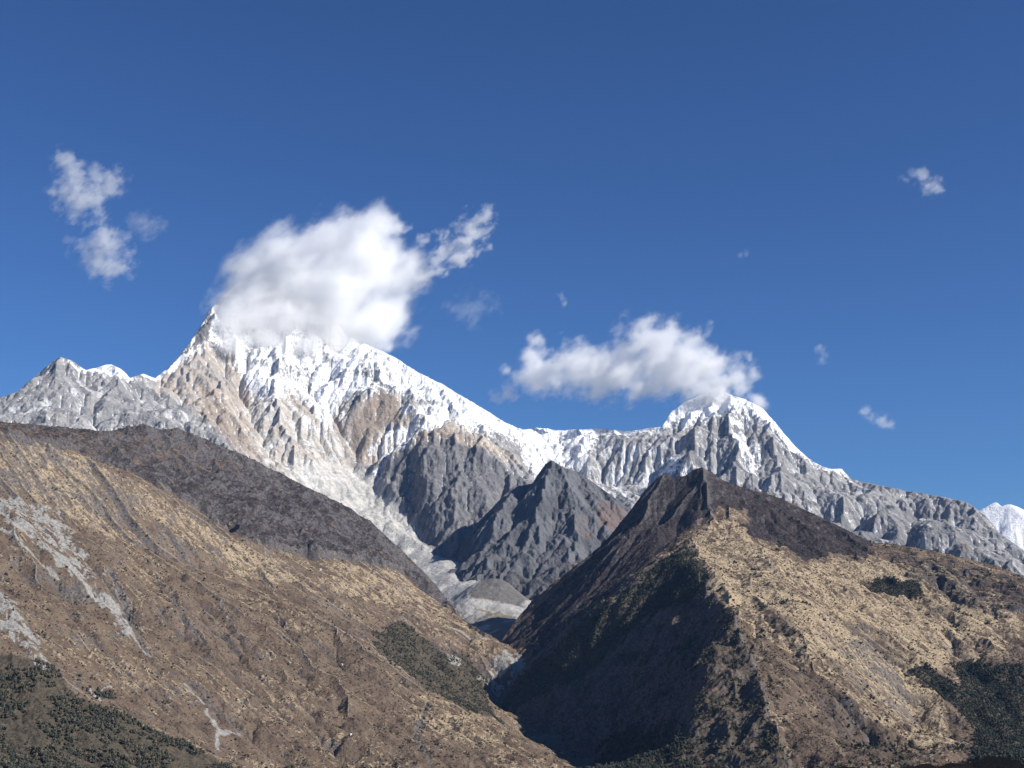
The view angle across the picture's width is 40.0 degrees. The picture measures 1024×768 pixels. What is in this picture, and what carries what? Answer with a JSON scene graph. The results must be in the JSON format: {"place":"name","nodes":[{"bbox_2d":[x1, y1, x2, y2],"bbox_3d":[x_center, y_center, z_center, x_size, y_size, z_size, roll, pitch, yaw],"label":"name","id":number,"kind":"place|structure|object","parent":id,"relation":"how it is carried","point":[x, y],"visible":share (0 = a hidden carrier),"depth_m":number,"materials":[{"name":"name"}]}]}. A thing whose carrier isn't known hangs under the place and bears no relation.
{"place":"outdoors","nodes":[
{"label":"outdoors","id":0,"kind":"place"},
{"bbox_2d":[0,422,583,767],"bbox_3d":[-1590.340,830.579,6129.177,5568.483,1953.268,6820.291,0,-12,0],"label":"hill","id":1,"kind":"structure","parent":0,"point":[23,729],"depth_m":5263.45,"materials":[{"name":"brown soil"}]},
{"bbox_2d":[0,658,442,767],"bbox_3d":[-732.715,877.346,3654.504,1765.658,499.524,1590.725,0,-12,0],"label":"forest","id":2,"kind":"object","parent":1,"relation":"on","point":[113,761],"visible":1,"depth_m":3657.56,"materials":[{"name":"green plant"}]},
{"bbox_2d":[0,421,578,767],"bbox_3d":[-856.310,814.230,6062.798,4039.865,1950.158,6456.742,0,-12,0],"label":"shrubs","id":3,"kind":"object","parent":1,"relation":"on","point":[180,666],"visible":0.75,"depth_m":5017.08,"materials":[{"name":"brown plant"}]},
{"bbox_2d":[5,420,574,767],"bbox_3d":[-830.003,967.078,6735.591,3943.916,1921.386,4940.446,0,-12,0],"label":"forest","id":4,"kind":"object","parent":1,"relation":"on","point":[456,698],"visible":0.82,"depth_m":6133.70,"materials":[{"name":"green plant"}]},
{"bbox_2d":[408,550,590,766],"bbox_3d":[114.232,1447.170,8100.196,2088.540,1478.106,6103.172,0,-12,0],"label":"valley floor","id":5,"kind":"structure","parent":0,"point":[494,607],"depth_m":8900.70,"materials":[{"name":"grey stone"}]},
{"bbox_2d":[0,266,1023,575],"bbox_3d":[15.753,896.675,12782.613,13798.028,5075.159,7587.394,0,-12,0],"label":"snow mountain","id":6,"kind":"structure","parent":0,"point":[276,368],"depth_m":12380.42,"materials":[{"name":"white snow"}]},
{"bbox_2d":[0,0,1023,510],"label":"sky","id":7,"kind":"structure","parent":0,"point":[564,215],"materials":[{"name":"blue"}]},
{"bbox_2d":[428,460,629,600],"bbox_3d":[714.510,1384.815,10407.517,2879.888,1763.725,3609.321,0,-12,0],"label":"rock peak","id":8,"kind":"object","parent":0,"point":[547,527],"visible":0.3,"depth_m":10148.50,"materials":[{"name":"grey stone"}]},
{"bbox_2d":[497,467,1023,767],"bbox_3d":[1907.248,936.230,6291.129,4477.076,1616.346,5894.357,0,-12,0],"label":"hill","id":9,"kind":"structure","parent":0,"point":[575,607],"depth_m":5887.98,"materials":[{"name":"brown soil"}]},
{"bbox_2d":[500,495,1023,767],"bbox_3d":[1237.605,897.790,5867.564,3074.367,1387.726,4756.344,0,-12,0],"label":"forest","id":10,"kind":"object","parent":9,"relation":"on","point":[986,746],"visible":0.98,"depth_m":5441.95,"materials":[{"name":"green plant"}]},
{"bbox_2d":[501,468,1023,767],"bbox_3d":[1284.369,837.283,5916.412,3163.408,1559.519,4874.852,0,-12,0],"label":"shrubs","id":11,"kind":"object","parent":9,"relation":"on","point":[839,701],"visible":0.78,"depth_m":5648.55,"materials":[{"name":"brown plant"}]},
{"bbox_2d":[979,502,1023,549],"bbox_3d":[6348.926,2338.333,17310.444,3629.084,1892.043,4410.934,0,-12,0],"label":"white peak","id":12,"kind":"structure","parent":0,"point":[1007,521],"depth_m":17504.02,"materials":[{"name":"white snow"}]}
]}

